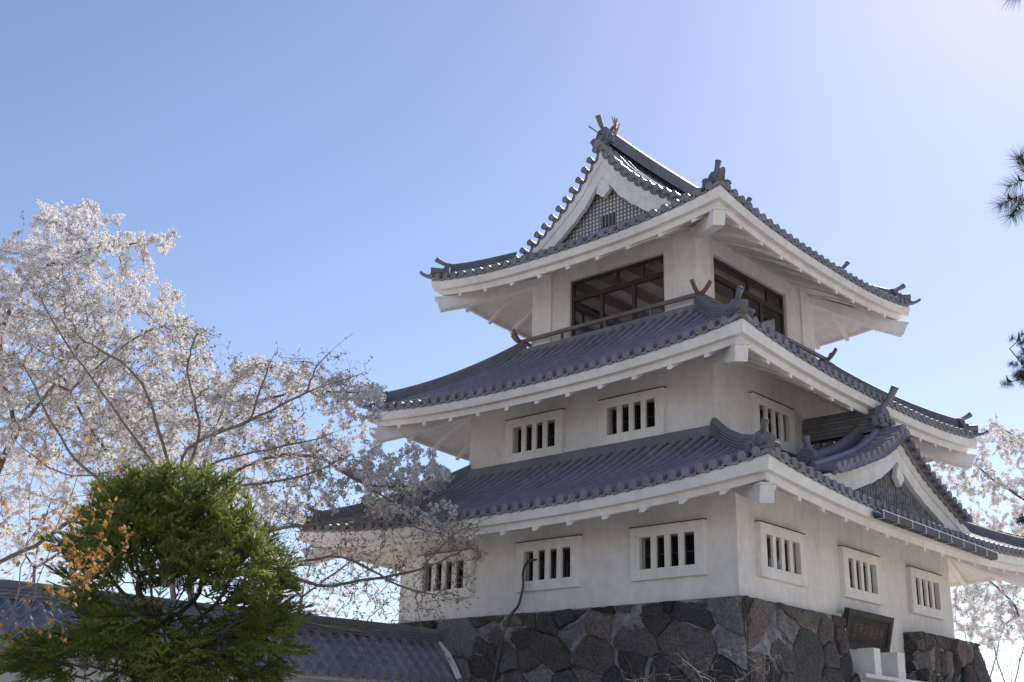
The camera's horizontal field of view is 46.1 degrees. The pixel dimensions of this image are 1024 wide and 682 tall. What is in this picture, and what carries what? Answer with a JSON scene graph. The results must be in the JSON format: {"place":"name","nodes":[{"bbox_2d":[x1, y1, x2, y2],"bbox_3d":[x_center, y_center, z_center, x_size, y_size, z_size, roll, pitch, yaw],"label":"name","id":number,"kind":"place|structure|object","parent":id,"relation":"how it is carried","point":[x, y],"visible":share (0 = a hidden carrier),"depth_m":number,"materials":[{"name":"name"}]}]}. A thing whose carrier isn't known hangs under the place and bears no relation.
{"place":"outdoors","nodes":[
{"label":"outdoors","id":0,"kind":"place"},
{"bbox_2d":[0,0,1023,681],"label":"sky","id":1,"kind":"structure","parent":0,"point":[308,159],"materials":[{"name":"blue"}]},
{"label":"ground","id":2,"kind":"structure","parent":0,"visible":0},
{"bbox_2d":[0,392,134,653],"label":"maple tree","id":3,"kind":"object","parent":2,"relation":"on","point":[77,560],"visible":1,"depth_m":11.49,"materials":[{"name":"orange plant"}]},
{"bbox_2d":[0,449,158,582],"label":"cherry tree","id":4,"kind":"object","parent":2,"relation":"on","point":[37,550],"visible":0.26,"depth_m":43.97,"materials":[{"name":"white plant"}]},
{"bbox_2d":[0,198,228,567],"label":"cherry tree","id":5,"kind":"object","parent":2,"relation":"on","point":[73,232],"visible":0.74,"depth_m":30.44,"materials":[{"name":"white plant"}]},
{"bbox_2d":[0,454,318,681],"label":"fir tree","id":6,"kind":"object","parent":2,"relation":"on","point":[217,542],"visible":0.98,"depth_m":14.28,"materials":[{"name":"green plant"}]},
{"bbox_2d":[0,579,462,681],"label":"boundary wall","id":7,"kind":"structure","parent":2,"relation":"on","point":[416,654],"depth_m":25.19,"materials":[{"name":"grey tile"}]},
{"bbox_2d":[0,211,493,647],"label":"cherry tree","id":8,"kind":"object","parent":2,"relation":"on","point":[387,577],"visible":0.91,"depth_m":24.44,"materials":[{"name":"plant"}]},
{"bbox_2d":[93,353,458,598],"bbox_3d":[-5.510,5.280,26.818,8.773,10.756,4.478,0,-19,3],"label":"cherry tree","id":9,"kind":"object","parent":2,"relation":"on","point":[434,474],"visible":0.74,"depth_m":27.22,"materials":[{"name":"white plant"}]},
{"bbox_2d":[226,471,399,615],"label":"cherry tree","id":10,"kind":"object","parent":2,"relation":"on","point":[331,608],"visible":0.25,"depth_m":45.97,"materials":[{"name":"white plant"}]},
{"bbox_2d":[286,114,1023,681],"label":"castle tower","id":11,"kind":"structure","parent":2,"relation":"on","point":[668,434],"depth_m":27.40,"materials":[{"name":"paint"}]},
{"bbox_2d":[415,548,474,601],"bbox_3d":[-1.574,5.600,28.680,1.840,1.122,0.255,-15,-25,39],"label":"window","id":12,"kind":"structure","parent":11,"relation":"in","point":[439,572],"depth_m":28.59,"materials":[{"name":"white paint"}]},
{"bbox_2d":[492,559,543,681],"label":"cable","id":13,"kind":"object","parent":11,"relation":"hanging from","point":[508,619],"visible":1,"depth_m":26.69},
{"bbox_2d":[505,408,565,463],"bbox_3d":[0.592,2.352,29.452,1.840,1.122,0.255,-15,-25,39],"label":"window","id":14,"kind":"structure","parent":11,"relation":"in","point":[536,441],"depth_m":29.40,"materials":[{"name":"white paint"}]},
{"bbox_2d":[515,534,581,592],"bbox_3d":[0.830,4.944,26.641,1.840,1.122,0.255,-15,-25,39],"label":"window","id":15,"kind":"structure","parent":11,"relation":"in","point":[560,569],"depth_m":26.56,"materials":[{"name":"white paint"}]},
{"bbox_2d":[576,307,612,333],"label":"observation window","id":16,"kind":"structure","parent":11,"relation":"in","point":[582,316],"depth_m":33.66,"materials":[{"name":"brown paint"}]},
{"bbox_2d":[571,255,664,335],"bbox_3d":[2.693,-1.107,30.563,2.980,1.560,0.085,-15,-25,39],"label":"observation window","id":17,"kind":"structure","parent":11,"relation":"in","point":[633,283],"depth_m":30.69,"materials":[{"name":"brown paint"}]},
{"bbox_2d":[598,386,666,445],"bbox_3d":[2.780,1.755,27.596,1.840,1.122,0.255,-15,-25,39],"label":"window","id":18,"kind":"structure","parent":11,"relation":"in","point":[644,420],"depth_m":27.55,"materials":[{"name":"white paint"}]},
{"bbox_2d":[630,518,707,581],"bbox_3d":[3.220,4.292,24.614,1.840,1.122,0.255,-15,-25,39],"label":"window","id":19,"kind":"structure","parent":11,"relation":"in","point":[668,556],"depth_m":24.56,"materials":[{"name":"white paint"}]},
{"bbox_2d":[713,257,784,334],"bbox_3d":[6.053,-0.928,30.838,0.085,1.560,3.530,-15,-25,39],"label":"observation window","id":20,"kind":"structure","parent":11,"relation":"in","point":[760,302],"depth_m":31.18,"materials":[{"name":"brown paint"}]},
{"bbox_2d":[758,316,775,330],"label":"observation window","id":21,"kind":"structure","parent":11,"relation":"in","point":[774,317],"depth_m":33.82,"materials":[{"name":"brown paint"}]},
{"bbox_2d":[749,391,795,454],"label":"window","id":22,"kind":"structure","parent":11,"relation":"in","point":[756,400],"depth_m":27.93,"materials":[{"name":"white paint"}]},
{"bbox_2d":[755,520,807,586],"bbox_3d":[5.495,4.388,24.728,0.255,1.122,1.840,-15,-25,39],"label":"window","id":23,"kind":"structure","parent":11,"relation":"in","point":[774,558],"depth_m":24.65,"materials":[{"name":"white paint"}]},
{"bbox_2d":[838,545,882,605],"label":"window","id":24,"kind":"structure","parent":11,"relation":"in","point":[855,579],"depth_m":27.11,"materials":[{"name":"white paint"}]},
{"bbox_2d":[843,607,893,653],"bbox_3d":[7.843,6.417,26.558,0.306,0.845,2.175,-15,-25,39],"label":"name board","id":25,"kind":"object","parent":11,"relation":"attached to","point":[863,629],"visible":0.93,"depth_m":26.53,"materials":[{"name":"brown wood"}]},
{"bbox_2d":[906,566,945,619],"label":"window","id":26,"kind":"structure","parent":11,"relation":"in","point":[921,598],"depth_m":29.52,"materials":[{"name":"white paint"}]},
{"bbox_2d":[618,638,788,681],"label":"bare shrub","id":27,"kind":"object","parent":2,"relation":"on","point":[736,680],"visible":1,"depth_m":14.98,"materials":[{"name":"brown plant"}]},
{"bbox_2d":[931,412,1023,650],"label":"cherry tree","id":28,"kind":"object","parent":2,"relation":"on","point":[971,592],"visible":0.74,"depth_m":45.74,"materials":[{"name":"white plant"}]},
{"bbox_2d":[962,618,1004,679],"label":"bare tree","id":29,"kind":"object","parent":2,"relation":"on","point":[998,645],"visible":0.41,"depth_m":51.99,"materials":[{"name":"plant"}]},
{"bbox_2d":[983,0,1023,389],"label":"pine tree","id":30,"kind":"object","parent":2,"relation":"on","point":[1018,374],"visible":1,"depth_m":10.96,"materials":[{"name":"green plant"}]},
{"bbox_2d":[988,619,1023,681],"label":"bare tree","id":31,"kind":"object","parent":2,"relation":"on","point":[1019,659],"visible":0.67,"depth_m":55.98,"materials":[{"name":"plant"}]},
{"bbox_2d":[1009,513,1023,536],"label":"distant pine","id":32,"kind":"object","parent":2,"relation":"on","point":[1020,519],"visible":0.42,"depth_m":59.72,"materials":[{"name":"green plant"}]}
]}

